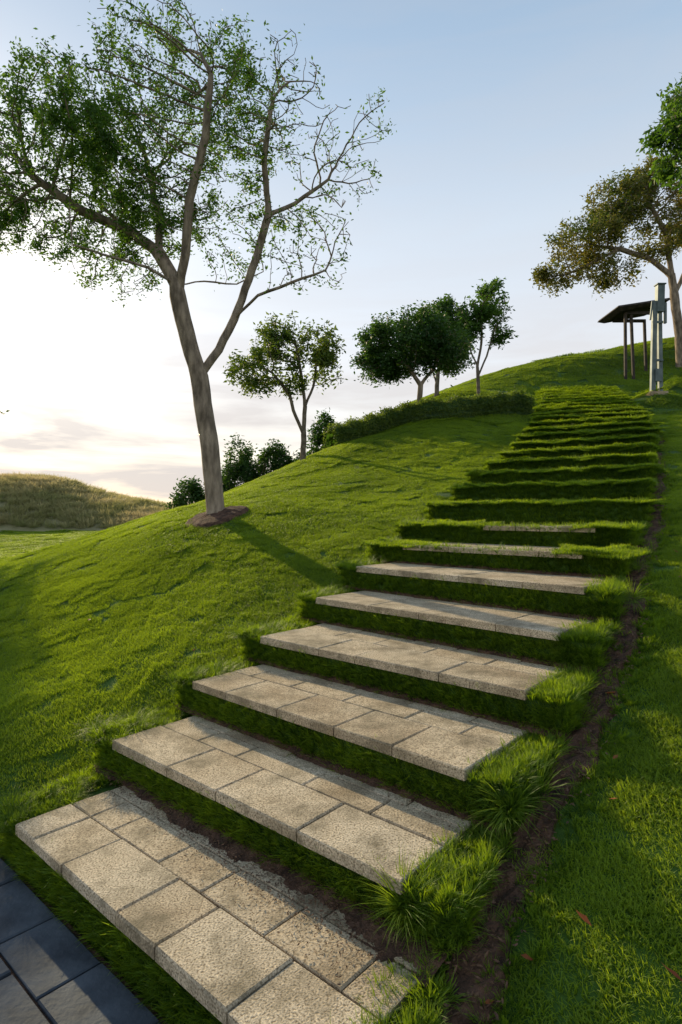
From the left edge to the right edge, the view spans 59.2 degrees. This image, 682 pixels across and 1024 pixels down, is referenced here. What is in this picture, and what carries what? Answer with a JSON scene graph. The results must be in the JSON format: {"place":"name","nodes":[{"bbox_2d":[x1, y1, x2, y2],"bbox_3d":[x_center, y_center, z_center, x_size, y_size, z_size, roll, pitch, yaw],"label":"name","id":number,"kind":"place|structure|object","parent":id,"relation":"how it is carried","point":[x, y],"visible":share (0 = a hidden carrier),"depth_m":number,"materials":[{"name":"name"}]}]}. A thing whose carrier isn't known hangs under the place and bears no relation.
{"place":"outdoors","nodes":[
{"label":"outdoors","id":0,"kind":"place"},
{"bbox_2d":[0,855,167,1023],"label":"slate paving","id":1,"kind":"structure","parent":0,"point":[51,972],"depth_m":2.44,"materials":[{"name":"slate stone"}]},
{"bbox_2d":[0,472,172,531],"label":"dry grass hill","id":2,"kind":"structure","parent":0,"point":[36,502],"depth_m":35.89,"materials":[{"name":"plant"}]},
{"bbox_2d":[0,337,681,1023],"bbox_3d":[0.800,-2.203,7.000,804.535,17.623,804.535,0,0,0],"label":"lawn ground","id":3,"kind":"structure","parent":0,"point":[566,938],"depth_m":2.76,"materials":[{"name":"plant"}]},
{"bbox_2d":[163,475,204,510],"bbox_3d":[-5.505,-0.163,22.012,2.177,2.411,1.738,0,0,0],"label":"shrub","id":4,"kind":"object","parent":3,"relation":"on","point":[191,490],"visible":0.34,"depth_m":21.81,"materials":[{"name":"green plant"}]},
{"bbox_2d":[0,0,396,513],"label":"broadleaf tree","id":5,"kind":"object","parent":3,"relation":"on","point":[94,146],"visible":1,"depth_m":8.80,"materials":[{"name":"green plant"}]},
{"bbox_2d":[185,505,249,528],"bbox_3d":[-1.870,0.076,8.970,0.975,0.355,0.960,0,0,0],"label":"tree mulch ring","id":6,"kind":"object","parent":3,"relation":"on","point":[204,520],"visible":0.78,"depth_m":8.76,"materials":[{"name":"soil"}]},
{"bbox_2d":[221,435,262,492],"bbox_3d":[-3.830,-1.212,22.070,2.277,3.340,1.687,0,0,0],"label":"shrub","id":7,"kind":"object","parent":3,"relation":"on","point":[243,470],"visible":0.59,"depth_m":21.86,"materials":[{"name":"green plant"}]},
{"bbox_2d":[254,438,297,476],"bbox_3d":[-2.557,-1.343,22.506,2.183,2.842,1.740,0,0,0],"label":"shrub","id":8,"kind":"object","parent":3,"relation":"on","point":[278,457],"visible":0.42,"depth_m":22.34,"materials":[{"name":"green plant"}]},
{"bbox_2d":[223,310,347,460],"bbox_3d":[-1.427,-3.102,15.140,3.228,3.739,1.851,0,0,-22],"label":"young tree","id":9,"kind":"object","parent":3,"relation":"on","point":[322,356],"visible":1,"depth_m":14.91,"materials":[{"name":"green plant"}]},
{"bbox_2d":[293,407,335,459],"bbox_3d":[-0.549,-2.241,21.500,2.402,3.029,1.786,0,0,0],"label":"shrub","id":10,"kind":"object","parent":3,"relation":"on","point":[316,436],"visible":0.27,"depth_m":21.31,"materials":[{"name":"green plant"}]},
{"bbox_2d":[88,550,681,1003],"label":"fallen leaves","id":11,"kind":"object","parent":3,"relation":"on","point":[582,916],"visible":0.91,"depth_m":2.14,"materials":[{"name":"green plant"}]},
{"bbox_2d":[348,300,485,401],"bbox_3d":[2.209,-4.352,17.546,3.986,3.559,2.571,0,0,0],"label":"dense round tree","id":12,"kind":"object","parent":3,"relation":"on","point":[385,357],"visible":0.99,"depth_m":17.19,"materials":[{"name":"green plant"}]},
{"bbox_2d":[321,388,536,448],"bbox_3d":[2.612,-2.675,17.081,6.632,2.158,1.158,0,0,-20],"label":"clipped hedge","id":13,"kind":"object","parent":3,"relation":"on","point":[458,406],"visible":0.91,"depth_m":16.87,"materials":[{"name":"green plant"}]},
{"bbox_2d":[415,293,479,396],"bbox_3d":[4.086,-6.631,23.996,2.966,4.305,2.756,0,0,0],"label":"background tree","id":14,"kind":"object","parent":3,"relation":"on","point":[447,304],"visible":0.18,"depth_m":23.52,"materials":[{"name":"green plant"}]},
{"bbox_2d":[453,276,517,395],"bbox_3d":[5.331,-6.369,22.029,2.479,4.588,1.836,0,0,0],"label":"slender tree","id":15,"kind":"object","parent":3,"relation":"on","point":[484,311],"visible":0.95,"depth_m":21.93,"materials":[{"name":"green plant"}]},
{"bbox_2d":[435,399,666,1023],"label":"soil strip","id":16,"kind":"object","parent":3,"relation":"on","point":[465,980],"visible":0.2,"depth_m":2.61,"materials":[{"name":"brown soil"}]},
{"bbox_2d":[440,436,671,1020],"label":"mulch chips","id":17,"kind":"object","parent":16,"relation":"on","point":[495,960],"visible":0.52,"depth_m":2.59,"materials":[{"name":"brown wood"}]},
{"bbox_2d":[529,152,681,367],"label":"spreading tree","id":18,"kind":"object","parent":3,"relation":"on","point":[632,202],"visible":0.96,"depth_m":27.82,"materials":[{"name":"green plant"}]},
{"bbox_2d":[598,298,670,379],"bbox_3d":[13.150,-7.576,27.050,2.300,3.550,2.100,0,0,0],"label":"lookout shelter","id":19,"kind":"object","parent":3,"relation":"on","point":[625,314],"visible":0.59,"depth_m":26.50,"materials":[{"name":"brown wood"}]},
{"bbox_2d":[645,283,667,395],"bbox_3d":[9.960,-5.309,18.900,0.570,3.740,0.350,0,0,0],"label":"utility post","id":20,"kind":"object","parent":3,"relation":"on","point":[658,306],"visible":0.81,"depth_m":18.84,"materials":[{"name":"metal"}]},
{"bbox_2d":[636,72,681,194],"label":"hillside tree","id":21,"kind":"object","parent":3,"relation":"on","point":[667,133],"visible":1,"depth_m":14.19,"materials":[{"name":"green plant"}]},
{"bbox_2d":[0,0,681,502],"label":"sky","id":22,"kind":"structure","parent":0,"point":[503,113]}
]}

